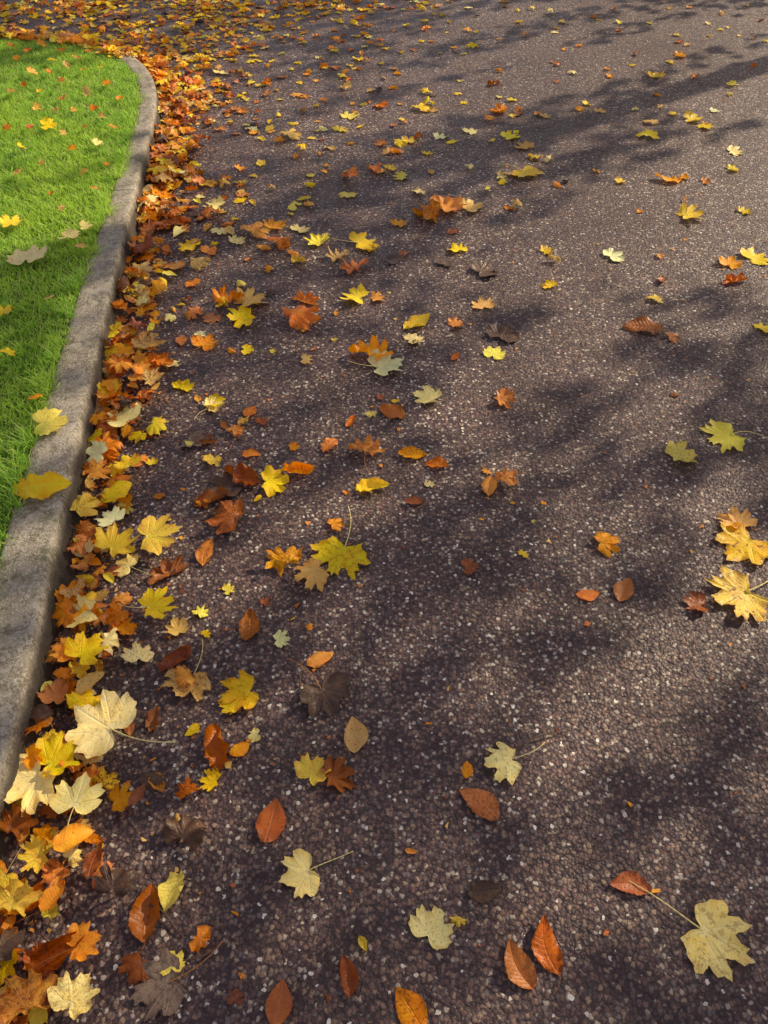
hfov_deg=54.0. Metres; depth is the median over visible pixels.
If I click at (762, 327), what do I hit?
maple leaf
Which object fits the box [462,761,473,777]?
beech leaf
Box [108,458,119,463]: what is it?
beech leaf
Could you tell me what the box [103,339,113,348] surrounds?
beech leaf
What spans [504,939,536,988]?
beech leaf
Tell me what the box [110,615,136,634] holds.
maple leaf
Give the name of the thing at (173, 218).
beech leaf
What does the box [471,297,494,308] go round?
maple leaf
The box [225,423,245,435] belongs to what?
maple leaf
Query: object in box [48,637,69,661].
maple leaf
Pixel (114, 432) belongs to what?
maple leaf
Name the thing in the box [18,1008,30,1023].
beech leaf
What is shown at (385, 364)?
maple leaf
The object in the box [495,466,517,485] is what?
maple leaf
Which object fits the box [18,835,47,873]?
maple leaf
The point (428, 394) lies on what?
maple leaf
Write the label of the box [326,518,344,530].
maple leaf
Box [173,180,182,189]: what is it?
beech leaf
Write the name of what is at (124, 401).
maple leaf
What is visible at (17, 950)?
maple leaf
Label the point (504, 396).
maple leaf
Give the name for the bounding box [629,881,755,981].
maple leaf
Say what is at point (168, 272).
beech leaf
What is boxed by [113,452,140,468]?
maple leaf
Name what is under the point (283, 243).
maple leaf
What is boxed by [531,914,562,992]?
beech leaf
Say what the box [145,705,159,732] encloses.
beech leaf
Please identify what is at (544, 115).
maple leaf
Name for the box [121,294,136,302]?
beech leaf
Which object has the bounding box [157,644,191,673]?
beech leaf
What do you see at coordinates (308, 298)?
maple leaf
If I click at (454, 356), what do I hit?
beech leaf
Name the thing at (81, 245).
beech leaf
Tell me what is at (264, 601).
maple leaf
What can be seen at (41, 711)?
beech leaf
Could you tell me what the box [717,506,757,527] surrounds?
maple leaf
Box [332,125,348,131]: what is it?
maple leaf
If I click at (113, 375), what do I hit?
beech leaf
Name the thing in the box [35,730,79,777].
maple leaf
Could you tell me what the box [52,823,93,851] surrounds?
beech leaf
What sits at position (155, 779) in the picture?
beech leaf
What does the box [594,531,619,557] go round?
maple leaf
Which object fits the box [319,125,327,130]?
beech leaf
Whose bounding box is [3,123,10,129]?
maple leaf
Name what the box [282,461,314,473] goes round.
beech leaf
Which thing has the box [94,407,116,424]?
maple leaf
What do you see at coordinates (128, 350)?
maple leaf
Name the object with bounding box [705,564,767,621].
maple leaf
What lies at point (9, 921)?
beech leaf
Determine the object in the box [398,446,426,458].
beech leaf
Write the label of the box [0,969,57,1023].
maple leaf
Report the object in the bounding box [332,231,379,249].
maple leaf
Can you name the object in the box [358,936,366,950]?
beech leaf
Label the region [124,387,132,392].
beech leaf
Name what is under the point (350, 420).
beech leaf
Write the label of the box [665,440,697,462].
maple leaf
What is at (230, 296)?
maple leaf
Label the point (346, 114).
maple leaf
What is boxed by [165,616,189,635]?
maple leaf
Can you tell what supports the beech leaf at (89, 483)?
on the leaf litter
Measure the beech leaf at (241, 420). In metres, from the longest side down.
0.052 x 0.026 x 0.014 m
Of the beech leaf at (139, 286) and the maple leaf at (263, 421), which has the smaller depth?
the maple leaf at (263, 421)
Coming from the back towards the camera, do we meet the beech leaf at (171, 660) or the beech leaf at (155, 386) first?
the beech leaf at (155, 386)
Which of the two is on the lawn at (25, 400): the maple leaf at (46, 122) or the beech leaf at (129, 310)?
the maple leaf at (46, 122)
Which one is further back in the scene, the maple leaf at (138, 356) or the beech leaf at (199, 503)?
the maple leaf at (138, 356)
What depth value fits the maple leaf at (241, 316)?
2.69 m
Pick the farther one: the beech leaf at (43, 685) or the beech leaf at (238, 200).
the beech leaf at (238, 200)
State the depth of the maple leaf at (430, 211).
3.22 m
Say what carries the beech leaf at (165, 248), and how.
on the leaf litter
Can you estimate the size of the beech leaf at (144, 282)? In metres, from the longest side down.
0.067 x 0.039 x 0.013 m
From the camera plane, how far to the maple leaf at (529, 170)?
3.52 m
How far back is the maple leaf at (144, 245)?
2.94 m
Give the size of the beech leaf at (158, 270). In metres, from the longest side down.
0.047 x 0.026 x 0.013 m
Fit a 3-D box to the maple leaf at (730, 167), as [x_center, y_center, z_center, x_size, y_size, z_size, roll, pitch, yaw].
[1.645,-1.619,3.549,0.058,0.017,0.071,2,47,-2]
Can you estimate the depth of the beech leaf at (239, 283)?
2.83 m
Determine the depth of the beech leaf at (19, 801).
1.49 m
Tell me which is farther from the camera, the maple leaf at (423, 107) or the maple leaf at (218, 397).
the maple leaf at (423, 107)
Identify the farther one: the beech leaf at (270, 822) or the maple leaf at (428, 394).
the maple leaf at (428, 394)
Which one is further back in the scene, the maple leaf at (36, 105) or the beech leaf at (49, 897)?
the maple leaf at (36, 105)
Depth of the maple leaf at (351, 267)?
2.91 m
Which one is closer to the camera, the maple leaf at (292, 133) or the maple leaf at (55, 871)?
the maple leaf at (55, 871)
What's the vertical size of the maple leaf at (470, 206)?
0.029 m
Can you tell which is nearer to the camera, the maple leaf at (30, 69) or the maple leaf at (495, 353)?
the maple leaf at (495, 353)
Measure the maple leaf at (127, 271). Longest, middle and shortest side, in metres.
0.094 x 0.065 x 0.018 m
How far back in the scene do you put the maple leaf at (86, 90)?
3.90 m
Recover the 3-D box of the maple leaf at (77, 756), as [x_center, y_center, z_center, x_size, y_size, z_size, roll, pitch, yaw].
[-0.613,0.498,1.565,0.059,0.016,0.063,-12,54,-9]
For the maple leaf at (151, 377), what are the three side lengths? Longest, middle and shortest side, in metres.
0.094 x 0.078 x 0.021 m
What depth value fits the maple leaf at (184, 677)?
1.68 m
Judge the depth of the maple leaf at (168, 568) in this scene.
1.90 m
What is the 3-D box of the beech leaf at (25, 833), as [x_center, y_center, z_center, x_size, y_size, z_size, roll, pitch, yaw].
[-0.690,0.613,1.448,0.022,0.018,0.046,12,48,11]
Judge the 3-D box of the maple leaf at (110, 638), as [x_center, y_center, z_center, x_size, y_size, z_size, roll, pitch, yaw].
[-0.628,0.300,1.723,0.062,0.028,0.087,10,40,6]
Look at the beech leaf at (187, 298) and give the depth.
2.77 m
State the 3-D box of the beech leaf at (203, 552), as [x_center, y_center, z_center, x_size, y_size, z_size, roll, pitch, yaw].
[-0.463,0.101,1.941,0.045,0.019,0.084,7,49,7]
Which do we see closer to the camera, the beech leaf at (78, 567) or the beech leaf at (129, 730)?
the beech leaf at (129, 730)
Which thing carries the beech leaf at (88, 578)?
on the road
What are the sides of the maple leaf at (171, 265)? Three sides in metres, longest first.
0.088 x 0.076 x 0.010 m
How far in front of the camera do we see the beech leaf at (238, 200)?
3.32 m
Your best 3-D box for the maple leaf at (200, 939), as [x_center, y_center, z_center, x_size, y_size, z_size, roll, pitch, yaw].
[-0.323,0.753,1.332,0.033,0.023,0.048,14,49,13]
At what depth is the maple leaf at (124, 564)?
1.91 m
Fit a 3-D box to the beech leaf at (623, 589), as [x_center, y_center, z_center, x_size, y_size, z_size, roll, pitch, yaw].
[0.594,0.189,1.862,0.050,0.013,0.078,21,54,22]
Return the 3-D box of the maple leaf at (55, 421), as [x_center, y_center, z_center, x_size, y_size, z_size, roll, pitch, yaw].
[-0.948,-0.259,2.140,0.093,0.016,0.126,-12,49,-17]
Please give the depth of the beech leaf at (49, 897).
1.35 m
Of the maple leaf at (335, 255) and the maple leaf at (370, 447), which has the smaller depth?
the maple leaf at (370, 447)
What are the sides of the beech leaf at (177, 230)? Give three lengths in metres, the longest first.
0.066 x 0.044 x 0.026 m
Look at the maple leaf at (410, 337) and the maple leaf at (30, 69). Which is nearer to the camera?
the maple leaf at (410, 337)
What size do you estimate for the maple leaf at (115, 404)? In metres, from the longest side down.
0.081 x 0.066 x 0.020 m
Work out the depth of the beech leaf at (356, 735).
1.60 m
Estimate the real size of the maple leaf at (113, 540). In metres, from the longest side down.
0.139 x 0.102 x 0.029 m
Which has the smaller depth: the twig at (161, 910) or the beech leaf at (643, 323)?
the twig at (161, 910)
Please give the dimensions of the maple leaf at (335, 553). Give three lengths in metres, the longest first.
0.223 x 0.170 x 0.018 m
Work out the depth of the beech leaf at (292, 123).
3.93 m
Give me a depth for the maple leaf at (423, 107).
4.07 m
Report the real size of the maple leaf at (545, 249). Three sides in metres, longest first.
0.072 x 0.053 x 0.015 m
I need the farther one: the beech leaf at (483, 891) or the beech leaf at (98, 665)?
the beech leaf at (98, 665)
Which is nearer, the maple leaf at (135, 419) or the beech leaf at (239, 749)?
the beech leaf at (239, 749)
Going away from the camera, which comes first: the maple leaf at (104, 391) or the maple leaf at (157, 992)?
the maple leaf at (157, 992)
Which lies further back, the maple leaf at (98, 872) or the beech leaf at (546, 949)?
the maple leaf at (98, 872)
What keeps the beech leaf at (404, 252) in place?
on the road
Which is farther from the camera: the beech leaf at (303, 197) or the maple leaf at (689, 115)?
the maple leaf at (689, 115)
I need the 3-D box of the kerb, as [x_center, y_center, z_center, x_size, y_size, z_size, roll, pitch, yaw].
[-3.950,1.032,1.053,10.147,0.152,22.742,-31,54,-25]
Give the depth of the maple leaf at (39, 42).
4.44 m
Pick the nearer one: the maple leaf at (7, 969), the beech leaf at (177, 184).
the maple leaf at (7, 969)
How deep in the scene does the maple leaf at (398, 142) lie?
3.74 m
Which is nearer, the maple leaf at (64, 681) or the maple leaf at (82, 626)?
the maple leaf at (64, 681)
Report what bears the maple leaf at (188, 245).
on the road
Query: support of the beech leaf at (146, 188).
on the leaf litter
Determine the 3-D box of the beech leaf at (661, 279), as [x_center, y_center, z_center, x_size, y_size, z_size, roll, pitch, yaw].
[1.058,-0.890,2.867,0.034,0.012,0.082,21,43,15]
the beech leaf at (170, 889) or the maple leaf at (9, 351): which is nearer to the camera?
the beech leaf at (170, 889)
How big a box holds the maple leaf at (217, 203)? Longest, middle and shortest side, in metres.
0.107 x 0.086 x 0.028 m
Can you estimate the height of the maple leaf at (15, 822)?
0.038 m
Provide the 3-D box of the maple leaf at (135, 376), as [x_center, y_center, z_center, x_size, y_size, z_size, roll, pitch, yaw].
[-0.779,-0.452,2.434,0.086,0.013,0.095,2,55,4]
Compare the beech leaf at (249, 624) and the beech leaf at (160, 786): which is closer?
the beech leaf at (160, 786)
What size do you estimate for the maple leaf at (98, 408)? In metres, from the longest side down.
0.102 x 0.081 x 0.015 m
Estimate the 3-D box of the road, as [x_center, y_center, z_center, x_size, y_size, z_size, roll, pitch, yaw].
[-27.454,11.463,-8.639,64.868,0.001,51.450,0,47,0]
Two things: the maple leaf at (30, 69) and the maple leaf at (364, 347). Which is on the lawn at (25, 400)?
the maple leaf at (30, 69)
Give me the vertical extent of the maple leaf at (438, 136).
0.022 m
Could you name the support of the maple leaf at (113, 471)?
on the road
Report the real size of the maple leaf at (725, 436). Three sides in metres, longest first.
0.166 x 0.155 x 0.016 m
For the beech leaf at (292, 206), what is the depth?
3.28 m
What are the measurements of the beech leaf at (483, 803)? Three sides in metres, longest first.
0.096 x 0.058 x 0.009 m
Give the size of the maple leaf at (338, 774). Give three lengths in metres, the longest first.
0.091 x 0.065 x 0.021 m
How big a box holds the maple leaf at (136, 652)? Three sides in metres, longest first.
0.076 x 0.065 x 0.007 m
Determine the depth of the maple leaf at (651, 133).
3.81 m
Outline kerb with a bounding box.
[0,35,160,861]
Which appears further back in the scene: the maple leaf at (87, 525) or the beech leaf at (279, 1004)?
the maple leaf at (87, 525)
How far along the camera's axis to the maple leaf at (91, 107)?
3.77 m
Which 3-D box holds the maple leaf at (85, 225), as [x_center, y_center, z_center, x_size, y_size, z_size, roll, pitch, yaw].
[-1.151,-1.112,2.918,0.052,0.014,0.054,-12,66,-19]
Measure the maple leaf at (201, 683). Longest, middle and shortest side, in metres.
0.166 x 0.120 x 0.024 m
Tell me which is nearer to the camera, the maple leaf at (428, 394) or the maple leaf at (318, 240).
the maple leaf at (428, 394)
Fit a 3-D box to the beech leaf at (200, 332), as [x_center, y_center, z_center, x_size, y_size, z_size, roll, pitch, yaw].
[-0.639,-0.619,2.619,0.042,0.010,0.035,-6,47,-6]
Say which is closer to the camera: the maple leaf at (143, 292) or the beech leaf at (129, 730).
the beech leaf at (129, 730)
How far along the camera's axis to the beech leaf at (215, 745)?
1.57 m
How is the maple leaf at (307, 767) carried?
on the road
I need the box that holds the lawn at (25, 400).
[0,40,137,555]
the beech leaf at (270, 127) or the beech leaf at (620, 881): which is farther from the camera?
the beech leaf at (270, 127)
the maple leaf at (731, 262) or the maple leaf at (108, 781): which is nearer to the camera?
the maple leaf at (108, 781)
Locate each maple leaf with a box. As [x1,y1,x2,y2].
[0,214,27,226]
[0,305,17,315]
[0,348,14,355]
[0,801,38,839]
[0,843,23,887]
[0,876,42,916]
[0,877,32,914]
[0,904,56,933]
[0,927,23,952]
[0,928,25,967]
[0,950,17,984]
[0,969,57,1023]
[0,983,31,1021]
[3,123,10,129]
[3,754,55,816]
[6,88,16,92]
[6,244,46,264]
[11,169,21,175]
[13,55,20,60]
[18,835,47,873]
[22,743,41,769]
[23,720,49,736]
[23,940,64,975]
[26,67,37,73]
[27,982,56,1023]
[30,827,59,854]
[31,102,41,109]
[31,921,101,968]
[32,407,66,435]
[33,823,56,845]
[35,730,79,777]
[36,38,45,47]
[36,677,68,703]
[38,793,57,819]
[40,116,57,129]
[40,858,83,889]
[42,729,64,738]
[42,975,59,1014]
[45,642,63,663]
[47,971,99,1019]
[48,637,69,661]
[49,771,105,853]
[51,597,73,626]
[52,678,73,693]
[54,580,84,602]
[58,77,65,81]
[58,205,64,211]
[58,227,79,238]
[58,601,102,632]
[59,129,67,134]
[59,578,84,598]
[62,60,69,67]
[62,732,66,743]
[62,807,76,814]
[64,631,109,665]
[65,676,75,711]
[65,689,175,758]
[66,534,90,554]
[66,594,97,627]
[66,689,100,708]
[68,144,76,149]
[68,661,89,678]
[69,519,95,543]
[70,107,77,111]
[70,493,100,516]
[70,606,76,613]
[74,538,93,556]
[74,753,102,765]
[76,763,104,777]
[76,819,91,827]
[77,489,106,499]
[79,219,92,229]
[81,763,120,786]
[82,86,90,95]
[83,591,96,602]
[85,458,110,478]
[86,440,107,462]
[86,612,109,625]
[87,538,108,552]
[89,104,98,110]
[91,767,119,789]
[91,852,113,888]
[91,860,138,897]
[92,138,104,145]
[93,390,121,401]
[93,407,124,438]
[94,397,113,413]
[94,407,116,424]
[94,522,139,557]
[96,431,123,453]
[96,506,124,526]
[97,379,122,393]
[98,112,105,117]
[98,390,115,406]
[98,627,120,656]
[100,388,121,395]
[102,79,112,85]
[102,404,140,426]
[103,353,132,373]
[104,397,122,409]
[104,601,128,625]
[105,353,134,373]
[105,464,126,475]
[107,782,133,811]
[108,321,120,337]
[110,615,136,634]
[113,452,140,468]
[113,554,149,576]
[114,342,134,356]
[115,317,146,330]
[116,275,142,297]
[116,493,131,510]
[117,586,178,618]
[117,952,149,986]
[118,396,131,412]
[119,297,157,311]
[121,641,153,662]
[124,268,143,275]
[125,410,140,424]
[128,361,151,380]
[130,941,222,1021]
[131,235,151,253]
[131,330,166,348]
[132,350,147,372]
[134,364,159,373]
[135,285,150,305]
[137,415,168,435]
[137,514,181,554]
[140,367,163,385]
[145,352,159,364]
[146,164,164,174]
[147,554,189,584]
[150,186,173,198]
[151,351,173,368]
[159,950,185,975]
[160,639,210,701]
[162,260,184,269]
[163,814,206,850]
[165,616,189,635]
[172,378,193,390]
[175,666,194,688]
[175,777,198,799]
[178,239,200,250]
[180,334,218,352]
[180,430,207,447]
[184,306,202,320]
[189,925,210,952]
[190,257,210,269]
[194,397,222,418]
[195,432,216,444]
[198,766,220,790]
[200,245,216,254]
[201,629,210,636]
[203,195,225,209]
[204,497,244,534]
[205,393,224,406]
[207,472,239,501]
[211,284,244,302]
[218,670,258,714]
[219,691,245,712]
[222,583,234,594]
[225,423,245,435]
[227,305,254,327]
[228,235,245,243]
[233,287,267,306]
[240,221,269,238]
[241,344,253,354]
[254,417,269,424]
[260,597,269,605]
[261,465,288,496]
[263,218,286,228]
[265,545,302,576]
[267,235,291,249]
[273,629,289,647]
[278,128,301,139]
[279,848,352,897]
[282,305,320,329]
[287,658,350,717]
[290,224,310,232]
[291,558,329,591]
[292,291,319,304]
[294,752,330,785]
[300,353,312,363]
[303,233,329,245]
[310,506,370,579]
[320,754,356,792]
[326,246,348,261]
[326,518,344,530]
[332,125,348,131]
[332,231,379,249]
[339,257,368,273]
[340,111,358,118]
[340,283,368,303]
[347,349,403,375]
[347,434,384,473]
[348,335,393,360]
[369,291,384,300]
[383,164,396,170]
[384,252,403,263]
[394,138,407,147]
[401,135,418,142]
[404,333,423,343]
[408,904,453,949]
[410,103,429,111]
[412,199,439,222]
[413,385,441,403]
[430,193,466,212]
[434,132,447,138]
[436,259,454,265]
[448,316,463,326]
[459,198,482,211]
[461,558,477,574]
[462,128,477,134]
[471,261,498,275]
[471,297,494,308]
[483,346,505,358]
[484,741,544,784]
[486,324,519,341]
[489,103,507,111]
[494,387,515,408]
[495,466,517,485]
[500,130,519,139]
[500,164,542,176]
[515,139,534,148]
[539,112,549,117]
[540,245,554,254]
[541,279,556,287]
[593,107,605,112]
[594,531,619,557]
[603,247,625,260]
[615,176,625,182]
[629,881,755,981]
[635,129,659,138]
[645,71,665,77]
[646,294,662,302]
[664,332,680,343]
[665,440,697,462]
[674,51,685,56]
[675,202,703,218]
[683,110,702,121]
[683,590,707,611]
[699,419,767,453]
[701,177,710,184]
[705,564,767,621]
[715,522,767,564]
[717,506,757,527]
[719,256,742,268]
[722,272,748,283]
[726,164,737,170]
[727,145,742,155]
[738,205,751,213]
[740,247,767,264]
[753,322,767,332]
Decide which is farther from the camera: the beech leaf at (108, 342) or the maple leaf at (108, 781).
the beech leaf at (108, 342)
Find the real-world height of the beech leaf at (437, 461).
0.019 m
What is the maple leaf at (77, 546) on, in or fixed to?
on the maple leaf at (96, 549)
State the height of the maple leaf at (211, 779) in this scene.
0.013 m
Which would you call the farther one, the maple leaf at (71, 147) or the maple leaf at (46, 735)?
the maple leaf at (71, 147)
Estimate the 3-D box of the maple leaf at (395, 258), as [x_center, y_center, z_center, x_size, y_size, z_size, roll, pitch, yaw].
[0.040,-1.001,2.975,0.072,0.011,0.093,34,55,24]
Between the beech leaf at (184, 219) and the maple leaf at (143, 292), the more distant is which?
the beech leaf at (184, 219)
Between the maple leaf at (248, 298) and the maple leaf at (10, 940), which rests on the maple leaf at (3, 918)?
the maple leaf at (10, 940)
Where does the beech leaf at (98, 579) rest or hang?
on the road
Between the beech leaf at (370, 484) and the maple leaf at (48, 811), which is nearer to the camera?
the maple leaf at (48, 811)
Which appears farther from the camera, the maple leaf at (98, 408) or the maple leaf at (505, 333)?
the maple leaf at (505, 333)
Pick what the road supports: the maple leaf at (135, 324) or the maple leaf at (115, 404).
the maple leaf at (135, 324)
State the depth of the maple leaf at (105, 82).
4.02 m
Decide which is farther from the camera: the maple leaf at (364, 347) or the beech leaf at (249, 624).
the maple leaf at (364, 347)
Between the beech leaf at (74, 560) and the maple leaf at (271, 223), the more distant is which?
the maple leaf at (271, 223)
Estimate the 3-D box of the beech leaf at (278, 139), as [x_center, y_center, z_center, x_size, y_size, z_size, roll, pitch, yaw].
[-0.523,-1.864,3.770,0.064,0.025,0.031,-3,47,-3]
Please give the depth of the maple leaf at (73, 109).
3.75 m
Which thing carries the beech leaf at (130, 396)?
on the leaf litter
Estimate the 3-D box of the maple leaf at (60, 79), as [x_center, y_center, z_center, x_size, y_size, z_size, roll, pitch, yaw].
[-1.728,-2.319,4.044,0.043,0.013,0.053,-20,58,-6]
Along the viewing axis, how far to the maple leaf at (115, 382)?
2.36 m
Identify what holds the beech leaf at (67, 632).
on the maple leaf
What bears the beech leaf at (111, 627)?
on the road
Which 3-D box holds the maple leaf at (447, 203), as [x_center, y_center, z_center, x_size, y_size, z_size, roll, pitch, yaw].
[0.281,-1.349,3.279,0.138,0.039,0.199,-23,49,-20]
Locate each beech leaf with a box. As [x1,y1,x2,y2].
[0,860,6,874]
[1,914,15,929]
[11,1015,29,1023]
[13,471,71,499]
[14,798,22,806]
[16,953,23,962]
[17,827,29,844]
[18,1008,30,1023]
[24,932,85,972]
[25,881,42,911]
[28,393,42,399]
[30,704,53,718]
[38,879,64,910]
[40,681,51,691]
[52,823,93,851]
[53,667,75,678]
[59,761,83,772]
[62,627,74,639]
[70,565,88,569]
[72,558,79,563]
[74,243,85,247]
[75,671,104,693]
[76,574,93,583]
[79,168,88,174]
[82,843,101,876]
[84,833,102,843]
[85,477,94,490]
[86,576,97,588]
[86,602,107,610]
[88,428,101,440]
[89,557,101,565]
[89,576,100,589]
[94,659,103,671]
[95,589,108,600]
[100,480,131,503]
[102,566,119,575]
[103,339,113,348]
[103,409,112,419]
[103,572,113,582]
[107,622,117,632]
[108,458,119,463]
[109,373,120,379]
[112,300,124,305]
[112,338,121,342]
[118,330,131,337]
[119,324,133,331]
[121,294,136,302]
[121,394,133,399]
[121,424,130,437]
[123,307,135,313]
[124,296,134,302]
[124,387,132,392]
[124,722,134,735]
[127,382,137,387]
[127,784,144,804]
[128,271,137,278]
[128,288,136,296]
[128,882,159,953]
[135,284,144,292]
[137,280,151,284]
[138,772,165,786]
[143,184,154,191]
[144,346,158,350]
[145,311,152,319]
[145,350,162,356]
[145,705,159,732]
[146,432,154,437]
[147,322,154,330]
[148,771,164,791]
[149,310,160,316]
[151,358,164,369]
[151,382,159,389]
[153,268,162,272]
[153,493,164,498]
[154,224,165,229]
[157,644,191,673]
[158,277,166,286]
[158,870,183,911]
[161,242,168,251]
[162,270,176,275]
[171,216,180,220]
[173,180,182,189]
[173,226,185,236]
[174,813,179,820]
[175,335,186,344]
[180,216,191,222]
[180,295,191,300]
[185,185,197,189]
[185,723,199,735]
[189,160,200,166]
[191,238,199,243]
[194,330,205,335]
[194,395,200,401]
[194,486,228,507]
[195,538,212,565]
[196,497,207,507]
[203,723,228,770]
[220,420,226,428]
[224,225,233,234]
[225,462,259,486]
[228,347,235,353]
[230,742,249,756]
[233,197,246,202]
[236,280,245,286]
[238,415,248,424]
[238,609,259,640]
[242,448,260,456]
[243,405,255,416]
[255,798,285,842]
[256,160,265,166]
[256,245,270,249]
[265,123,274,130]
[265,978,292,1023]
[273,136,285,141]
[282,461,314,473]
[286,249,297,255]
[288,122,298,125]
[288,202,296,211]
[297,196,310,199]
[303,201,314,205]
[305,182,315,187]
[306,651,333,667]
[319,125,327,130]
[321,438,337,451]
[340,954,358,997]
[344,716,368,752]
[345,415,354,426]
[356,477,388,491]
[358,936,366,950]
[379,404,405,418]
[395,987,427,1023]
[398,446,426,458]
[399,251,408,256]
[403,313,429,328]
[404,495,424,503]
[405,848,417,853]
[425,456,448,467]
[446,228,458,233]
[451,352,458,359]
[459,788,499,820]
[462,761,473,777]
[468,880,503,902]
[481,475,496,495]
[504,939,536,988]
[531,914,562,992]
[548,254,560,261]
[576,589,599,600]
[610,870,651,894]
[613,578,633,600]
[621,316,663,334]
[655,173,681,182]
[657,275,666,281]
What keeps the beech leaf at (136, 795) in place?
on the road
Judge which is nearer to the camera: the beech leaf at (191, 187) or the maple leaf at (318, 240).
the maple leaf at (318, 240)
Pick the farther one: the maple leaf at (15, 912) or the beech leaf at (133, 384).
the beech leaf at (133, 384)
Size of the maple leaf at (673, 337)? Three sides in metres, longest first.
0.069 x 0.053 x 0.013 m
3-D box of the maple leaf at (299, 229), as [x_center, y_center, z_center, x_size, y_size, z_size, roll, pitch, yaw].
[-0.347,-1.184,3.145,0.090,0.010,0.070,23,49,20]
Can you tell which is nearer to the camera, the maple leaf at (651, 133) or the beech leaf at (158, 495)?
the beech leaf at (158, 495)
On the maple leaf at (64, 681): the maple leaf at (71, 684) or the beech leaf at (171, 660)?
the maple leaf at (71, 684)
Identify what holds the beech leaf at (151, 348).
on the leaf litter
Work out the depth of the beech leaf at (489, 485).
2.11 m
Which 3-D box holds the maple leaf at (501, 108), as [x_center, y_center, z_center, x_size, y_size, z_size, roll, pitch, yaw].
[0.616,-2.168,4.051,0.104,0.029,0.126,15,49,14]
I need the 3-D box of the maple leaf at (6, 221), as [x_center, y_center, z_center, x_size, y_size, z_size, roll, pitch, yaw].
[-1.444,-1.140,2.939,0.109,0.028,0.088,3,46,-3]
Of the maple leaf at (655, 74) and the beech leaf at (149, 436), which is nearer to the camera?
the beech leaf at (149, 436)
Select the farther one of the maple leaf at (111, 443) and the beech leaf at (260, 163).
the beech leaf at (260, 163)
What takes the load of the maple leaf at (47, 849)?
on the road
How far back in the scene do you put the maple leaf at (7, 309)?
2.52 m
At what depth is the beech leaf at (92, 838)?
1.46 m
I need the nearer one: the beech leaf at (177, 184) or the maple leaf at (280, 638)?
the maple leaf at (280, 638)
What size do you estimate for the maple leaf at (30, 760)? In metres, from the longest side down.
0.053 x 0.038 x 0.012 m
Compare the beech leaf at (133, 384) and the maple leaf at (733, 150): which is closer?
the beech leaf at (133, 384)
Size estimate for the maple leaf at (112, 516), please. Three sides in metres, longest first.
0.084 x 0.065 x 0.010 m
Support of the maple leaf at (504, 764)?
on the road
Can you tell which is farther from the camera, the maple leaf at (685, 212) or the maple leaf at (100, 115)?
the maple leaf at (100, 115)
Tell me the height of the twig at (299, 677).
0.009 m
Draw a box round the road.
[0,0,767,1023]
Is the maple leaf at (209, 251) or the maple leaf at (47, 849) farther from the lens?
the maple leaf at (209, 251)
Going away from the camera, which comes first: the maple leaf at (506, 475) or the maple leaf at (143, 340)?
the maple leaf at (506, 475)
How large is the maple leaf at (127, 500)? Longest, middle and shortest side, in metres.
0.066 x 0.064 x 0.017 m
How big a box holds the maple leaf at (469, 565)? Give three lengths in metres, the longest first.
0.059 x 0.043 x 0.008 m
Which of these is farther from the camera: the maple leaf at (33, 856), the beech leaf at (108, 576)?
the beech leaf at (108, 576)
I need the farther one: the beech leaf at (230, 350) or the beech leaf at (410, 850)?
the beech leaf at (230, 350)
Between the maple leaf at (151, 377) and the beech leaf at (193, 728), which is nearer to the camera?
the beech leaf at (193, 728)
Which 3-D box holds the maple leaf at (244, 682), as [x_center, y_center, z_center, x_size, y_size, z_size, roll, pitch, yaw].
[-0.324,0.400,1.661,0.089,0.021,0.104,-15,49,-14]
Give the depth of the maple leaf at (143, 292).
2.75 m
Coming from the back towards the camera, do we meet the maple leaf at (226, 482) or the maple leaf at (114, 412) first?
the maple leaf at (114, 412)
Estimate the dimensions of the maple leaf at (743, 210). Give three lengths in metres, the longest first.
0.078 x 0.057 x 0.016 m
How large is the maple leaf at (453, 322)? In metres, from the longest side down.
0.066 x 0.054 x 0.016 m
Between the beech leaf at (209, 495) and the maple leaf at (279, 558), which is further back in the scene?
the beech leaf at (209, 495)
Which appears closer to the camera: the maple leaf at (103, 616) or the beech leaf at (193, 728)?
the beech leaf at (193, 728)
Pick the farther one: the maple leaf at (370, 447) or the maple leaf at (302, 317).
the maple leaf at (302, 317)
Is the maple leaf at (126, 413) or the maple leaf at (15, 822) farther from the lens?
the maple leaf at (126, 413)
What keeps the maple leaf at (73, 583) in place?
on the maple leaf at (91, 595)
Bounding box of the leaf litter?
[0,0,767,1023]
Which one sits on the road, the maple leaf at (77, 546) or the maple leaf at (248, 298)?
the maple leaf at (248, 298)
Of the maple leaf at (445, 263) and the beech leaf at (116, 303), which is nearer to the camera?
the beech leaf at (116, 303)
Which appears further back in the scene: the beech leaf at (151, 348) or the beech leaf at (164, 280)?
the beech leaf at (164, 280)
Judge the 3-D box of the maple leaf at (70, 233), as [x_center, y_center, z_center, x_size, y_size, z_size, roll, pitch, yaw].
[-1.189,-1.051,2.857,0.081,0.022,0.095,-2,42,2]
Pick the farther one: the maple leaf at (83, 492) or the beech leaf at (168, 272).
the beech leaf at (168, 272)
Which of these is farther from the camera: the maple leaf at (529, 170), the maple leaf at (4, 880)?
the maple leaf at (529, 170)
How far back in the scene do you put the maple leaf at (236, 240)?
3.08 m
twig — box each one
[148,904,182,936]
[183,943,223,960]
[296,664,300,688]
[515,728,567,751]
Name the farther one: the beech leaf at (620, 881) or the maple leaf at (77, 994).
the beech leaf at (620, 881)
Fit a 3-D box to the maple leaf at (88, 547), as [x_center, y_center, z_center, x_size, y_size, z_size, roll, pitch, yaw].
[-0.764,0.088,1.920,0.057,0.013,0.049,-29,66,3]
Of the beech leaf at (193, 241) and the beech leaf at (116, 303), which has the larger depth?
the beech leaf at (193, 241)

